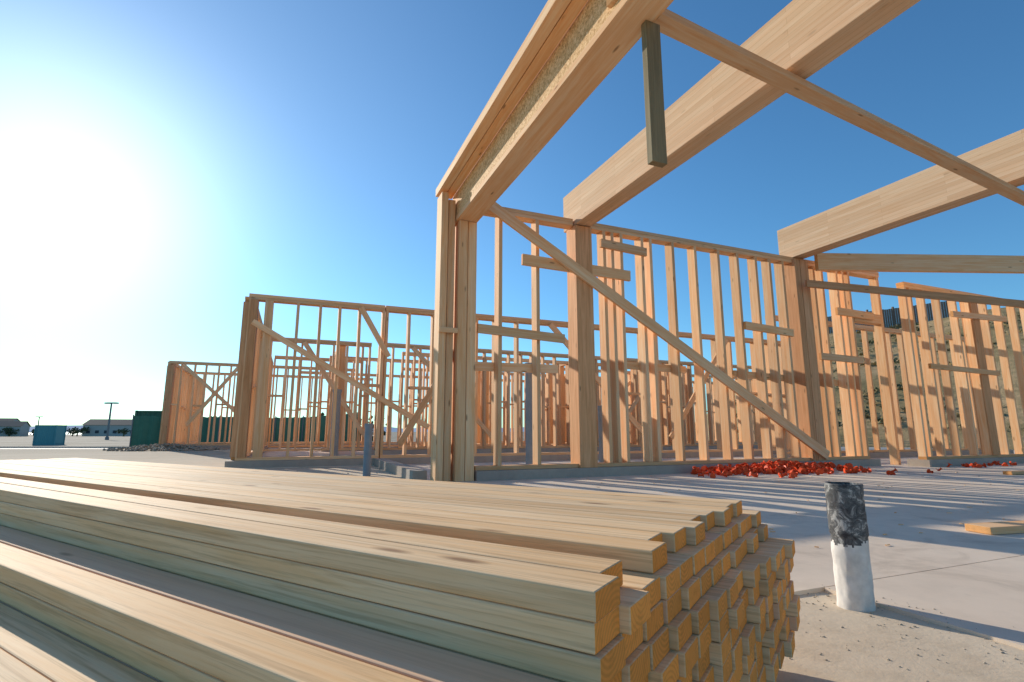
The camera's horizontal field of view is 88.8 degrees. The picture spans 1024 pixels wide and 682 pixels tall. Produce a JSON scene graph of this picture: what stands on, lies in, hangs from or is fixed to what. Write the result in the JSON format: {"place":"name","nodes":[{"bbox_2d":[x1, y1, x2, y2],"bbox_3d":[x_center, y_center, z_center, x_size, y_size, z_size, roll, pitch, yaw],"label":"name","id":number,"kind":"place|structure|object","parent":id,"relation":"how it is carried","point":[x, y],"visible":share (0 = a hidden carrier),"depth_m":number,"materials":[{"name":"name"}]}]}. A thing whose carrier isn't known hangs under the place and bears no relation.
{"place":"outdoors","nodes":[
{"label":"outdoors","id":0,"kind":"place"},
{"bbox_2d":[0,448,107,448],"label":"road","id":1,"kind":"structure","parent":0,"point":[53,448],"depth_m":52.20,"materials":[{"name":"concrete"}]},
{"bbox_2d":[29,425,523,431],"bbox_3d":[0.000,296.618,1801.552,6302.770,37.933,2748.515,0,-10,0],"label":"distant hills","id":2,"kind":"structure","parent":0,"point":[393,429],"depth_m":2102.37,"materials":[{"name":"blue"}]},
{"bbox_2d":[0,432,1023,681],"bbox_3d":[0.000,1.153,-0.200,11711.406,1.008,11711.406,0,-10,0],"label":"ground","id":3,"kind":"structure","parent":0,"point":[892,650],"depth_m":1.71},
{"bbox_2d":[0,422,29,435],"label":"walls","id":4,"kind":"structure","parent":3,"relation":"on","point":[23,430],"depth_m":186.63,"materials":[{"name":"paint"}]},
{"bbox_2d":[0,421,31,426],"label":"roof","id":5,"kind":"structure","parent":4,"relation":"on","point":[12,423],"depth_m":188.08,"materials":[{"name":"tile"}]},
{"bbox_2d":[32,425,66,444],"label":"shipping container","id":6,"kind":"object","parent":3,"relation":"on","point":[49,434],"visible":0.98,"depth_m":66.93,"materials":[{"name":"blue metal"}]},
{"bbox_2d":[0,447,125,447],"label":"road kerb","id":7,"kind":"structure","parent":3,"relation":"on","point":[58,447],"depth_m":53.94,"materials":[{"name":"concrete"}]},
{"bbox_2d":[82,425,131,435],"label":"walls","id":8,"kind":"structure","parent":3,"relation":"on","point":[100,428],"depth_m":195.29,"materials":[{"name":"paint"}]},
{"bbox_2d":[82,419,131,424],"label":"roof","id":9,"kind":"structure","parent":8,"relation":"attached to","point":[112,422],"depth_m":198.31,"materials":[{"name":"tile"}]},
{"bbox_2d":[86,430,130,432],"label":"windows","id":10,"kind":"structure","parent":8,"relation":"attached to","point":[96,431],"depth_m":195.10,"materials":[{"name":"black glass"}]},
{"bbox_2d":[104,402,118,439],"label":"street lamp","id":11,"kind":"object","parent":3,"relation":"on","point":[108,428],"visible":0.99,"depth_m":107.78,"materials":[{"name":"metal"}]},
{"bbox_2d":[135,410,161,416],"bbox_3d":[-21.900,5.755,33.002,2.520,2.610,2.520,2,-10,-11],"label":"shipping container","id":12,"kind":"object","parent":3,"relation":"on","point":[149,413],"visible":0.14,"depth_m":31.94,"materials":[{"name":"green metal"}]},
{"bbox_2d":[103,443,226,450],"bbox_3d":[-12.960,3.977,19.644,4.419,0.345,3.048,0,-10,0],"label":"rubble pile","id":13,"kind":"object","parent":3,"relation":"on","point":[154,447],"visible":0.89,"depth_m":19.02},
{"bbox_2d":[1,412,386,441],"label":"distant trees","id":14,"kind":"object","parent":3,"relation":"on","point":[74,430],"visible":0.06,"depth_m":184.60,"materials":[{"name":"green plant"}]},
{"bbox_2d":[129,412,357,447],"bbox_3d":[-15.873,5.506,31.321,12.823,2.519,0.247,1,-10,-7],"label":"construction fence","id":15,"kind":"object","parent":3,"relation":"on","point":[145,430],"visible":0.31,"depth_m":31.15,"materials":[{"name":"fabric"}]},
{"bbox_2d":[160,444,355,449],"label":"stem wall","id":16,"kind":"structure","parent":3,"relation":"on","point":[220,446],"depth_m":20.28,"materials":[{"name":"concrete"}]},
{"bbox_2d":[159,361,372,445],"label":"wall studs","id":17,"kind":"object","parent":16,"relation":"on","point":[188,398],"depth_m":22.17,"materials":[{"name":"beige wood"}]},
{"bbox_2d":[158,364,175,444],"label":"corner posts","id":18,"kind":"object","parent":17,"relation":"attached to","point":[167,402],"visible":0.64,"depth_m":19.87,"materials":[{"name":"brown wood"}]},
{"bbox_2d":[183,364,237,425],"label":"wall braces","id":19,"kind":"object","parent":17,"relation":"attached to","point":[211,390],"depth_m":20.39,"materials":[{"name":"beige wood"}]},
{"bbox_2d":[224,446,373,467],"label":"stem wall","id":20,"kind":"structure","parent":3,"relation":"on","point":[229,463],"depth_m":9.94,"materials":[{"name":"concrete"}]},
{"bbox_2d":[231,293,384,460],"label":"wall studs","id":21,"kind":"object","parent":20,"relation":"on","point":[261,398],"depth_m":10.87,"materials":[{"name":"beige wood"}]},
{"bbox_2d":[230,299,258,457],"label":"corner posts","id":22,"kind":"object","parent":21,"relation":"attached to","point":[247,388],"visible":0.89,"depth_m":9.97,"materials":[{"name":"brown wood"}]},
{"bbox_2d":[251,306,429,438],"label":"wall braces","id":23,"kind":"object","parent":21,"relation":"attached to","point":[308,353],"depth_m":10.78,"materials":[{"name":"brown wood"}]},
{"bbox_2d":[379,306,789,457],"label":"wall studs","id":24,"kind":"object","parent":21,"relation":"attached to","point":[409,312],"depth_m":12.21,"materials":[{"name":"beige wood"}]},
{"bbox_2d":[363,423,372,475],"bbox_3d":[-2.250,1.710,8.158,0.134,0.835,0.134,0,-10,0],"label":"utility pipe","id":25,"kind":"object","parent":3,"relation":"on","point":[368,427],"visible":0.88,"depth_m":8.11,"materials":[{"name":"grey metal"}]},
{"bbox_2d":[0,458,799,681],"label":"lumber stack","id":26,"kind":"object","parent":3,"relation":"on","point":[119,571],"visible":1,"depth_m":1.01,"materials":[{"name":"beige wood"}]},
{"bbox_2d":[183,443,1014,481],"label":"concrete slab","id":27,"kind":"structure","parent":3,"relation":"on","point":[884,462],"depth_m":13.08,"materials":[{"name":"grey concrete"}]},
{"bbox_2d":[329,389,341,455],"bbox_3d":[-3.970,1.916,11.745,0.201,1.655,0.201,0,-10,0],"label":"utility pipe","id":28,"kind":"object","parent":27,"relation":"on","point":[337,422],"visible":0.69,"depth_m":11.71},
{"bbox_2d":[430,192,476,481],"bbox_3d":[-0.818,-0.118,7.459,0.545,4.100,0.355,4,-11,-22],"label":"corner post","id":29,"kind":"object","parent":27,"relation":"on","point":[453,425],"visible":0.97,"depth_m":7.32,"materials":[{"name":"beige wood"}]},
{"bbox_2d":[436,0,673,224],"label":"header flanges","id":30,"kind":"object","parent":29,"relation":"on","point":[617,36],"visible":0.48,"depth_m":5.04,"materials":[{"name":"beige wood"}]},
{"bbox_2d":[453,0,620,216],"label":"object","id":31,"kind":"object","parent":30,"relation":"attached to","point":[592,17],"visible":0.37,"depth_m":5.12,"materials":[{"name":"beige wood"}]},
{"bbox_2d":[606,0,1023,205],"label":"overhead brace","id":32,"kind":"object","parent":31,"relation":"attached to","point":[679,28],"visible":1,"depth_m":5.02,"materials":[{"name":"brown wood"}]},
{"bbox_2d":[641,20,666,167],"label":"hanging block","id":33,"kind":"structure","parent":30,"relation":"hanging from","point":[654,102],"depth_m":3.84,"materials":[{"name":"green wood"}]},
{"bbox_2d":[525,363,532,463],"bbox_3d":[0.300,1.253,8.359,0.190,1.805,0.190,0,-10,0],"label":"utility pipe","id":34,"kind":"object","parent":27,"relation":"on","point":[528,414],"visible":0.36,"depth_m":8.30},
{"bbox_2d":[597,406,603,461],"bbox_3d":[1.550,1.701,9.042,0.112,1.155,0.112,0,-10,0],"label":"utility pipe","id":35,"kind":"object","parent":27,"relation":"on","point":[600,438],"visible":0.56,"depth_m":9.02,"materials":[{"name":"grey metal"}]},
{"bbox_2d":[474,207,900,470],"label":"front wall studs","id":36,"kind":"object","parent":27,"relation":"on","point":[614,393],"visible":0.88,"depth_m":9.21,"materials":[{"name":"beige wood"}]},
{"bbox_2d":[475,239,873,385],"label":"wall blocking","id":37,"kind":"structure","parent":36,"relation":"attached to","point":[553,264],"depth_m":8.50,"materials":[{"name":"beige wood"}]},
{"bbox_2d":[321,443,1023,480],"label":"stem wall","id":38,"kind":"structure","parent":3,"relation":"on","point":[398,467],"depth_m":9.96,"materials":[{"name":"concrete"}]},
{"bbox_2d":[297,343,757,449],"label":"wall studs","id":39,"kind":"object","parent":38,"relation":"on","point":[555,424],"depth_m":19.49,"materials":[{"name":"beige wood"}]},
{"bbox_2d":[397,318,727,445],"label":"braces","id":40,"kind":"object","parent":38,"relation":"on","point":[428,396],"visible":0.41,"depth_m":13.00,"materials":[{"name":"beige wood"}]},
{"bbox_2d":[488,202,829,459],"bbox_3d":[2.748,0.035,8.753,6.811,3.946,0.050,4,-11,-22],"label":"diagonal brace","id":41,"kind":"object","parent":38,"relation":"on","point":[512,221],"visible":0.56,"depth_m":8.59,"materials":[{"name":"brown wood"}]},
{"bbox_2d":[566,225,826,467],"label":"beam posts","id":42,"kind":"object","parent":38,"relation":"on","point":[583,419],"visible":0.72,"depth_m":8.38,"materials":[{"name":"brown wood"}]},
{"bbox_2d":[563,0,1023,258],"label":"glulam beams","id":43,"kind":"structure","parent":42,"relation":"on","point":[804,39],"depth_m":6.87,"materials":[{"name":"brown wood"}]},
{"bbox_2d":[814,253,1023,273],"bbox_3d":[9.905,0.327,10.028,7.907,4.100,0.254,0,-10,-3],"label":"side header","id":44,"kind":"object","parent":42,"relation":"attached to","point":[861,262],"visible":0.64,"depth_m":10.27},
{"bbox_2d":[805,280,1023,307],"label":"side brace","id":45,"kind":"object","parent":44,"relation":"attached to","point":[912,293],"visible":1,"depth_m":10.14,"materials":[{"name":"brown wood"}]},
{"bbox_2d":[765,282,1023,459],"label":"side wall studs","id":46,"kind":"object","parent":38,"relation":"on","point":[908,334],"visible":0.59,"depth_m":11.21,"materials":[{"name":"beige wood"}]},
{"bbox_2d":[959,302,1000,454],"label":"side wall posts","id":47,"kind":"object","parent":38,"relation":"on","point":[986,391],"visible":0.43,"depth_m":11.12,"materials":[{"name":"brown wood"}]},
{"bbox_2d":[462,463,1023,649],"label":"concrete slab","id":48,"kind":"structure","parent":3,"relation":"on","point":[951,569],"depth_m":3.65,"materials":[{"name":"grey concrete"}]},
{"bbox_2d":[516,468,1012,547],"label":"wood scraps","id":49,"kind":"object","parent":48,"relation":"on","point":[881,499],"visible":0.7,"depth_m":4.28,"materials":[{"name":"brown wood"}]},
{"bbox_2d":[690,459,1016,477],"bbox_3d":[6.388,2.152,9.025,7.765,0.241,1.457,4,-11,-21],"label":"rebar cap pile","id":50,"kind":"object","parent":48,"relation":"on","point":[792,469],"visible":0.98,"depth_m":8.40,"materials":[{"name":"red plastic"}]},
{"bbox_2d":[965,520,1023,534],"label":"wood plank","id":51,"kind":"object","parent":48,"relation":"on","point":[1002,527],"visible":1,"depth_m":3.45,"materials":[{"name":"beige wood"}]},
{"bbox_2d":[1003,470,1023,474],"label":"wood plank","id":52,"kind":"object","parent":48,"relation":"on","point":[1020,472],"visible":1,"depth_m":8.07,"materials":[{"name":"beige wood"}]},
{"bbox_2d":[824,482,875,611],"bbox_3d":[1.345,0.825,2.079,0.136,0.504,0.137,0,-10,0],"label":"vent pipe","id":53,"kind":"object","parent":3,"relation":"on","point":[848,531],"visible":0.93,"depth_m":2.04,"materials":[{"name":"white plastic"}]},
{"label":"walls","id":54,"kind":"object","parent":3,"relation":"on","visible":0},
{"bbox_2d":[0,418,19,420],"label":"roof","id":55,"kind":"structure","parent":54,"relation":"on","point":[7,419],"depth_m":231.06,"materials":[{"name":"tile"}]},
{"bbox_2d":[0,0,1023,427],"label":"sky","id":56,"kind":"structure","parent":0,"point":[165,164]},
{"bbox_2d":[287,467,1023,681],"bbox_3d":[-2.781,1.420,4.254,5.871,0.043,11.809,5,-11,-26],"label":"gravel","id":57,"kind":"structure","parent":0,"point":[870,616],"depth_m":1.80,"materials":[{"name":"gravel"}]},
{"bbox_2d":[695,307,1023,449],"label":"hill","id":58,"kind":"structure","parent":0,"point":[881,429],"depth_m":29.32,"materials":[{"name":"brown soil"}]},
{"bbox_2d":[735,312,1023,432],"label":"hillside shrubs","id":59,"kind":"object","parent":58,"relation":"on","point":[880,420],"visible":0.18,"depth_m":32.41,"materials":[{"name":"green plant"}]},
{"bbox_2d":[827,301,948,333],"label":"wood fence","id":60,"kind":"object","parent":58,"relation":"on","point":[894,318],"visible":0.15,"depth_m":46.56,"materials":[{"name":"wood"}]}
]}

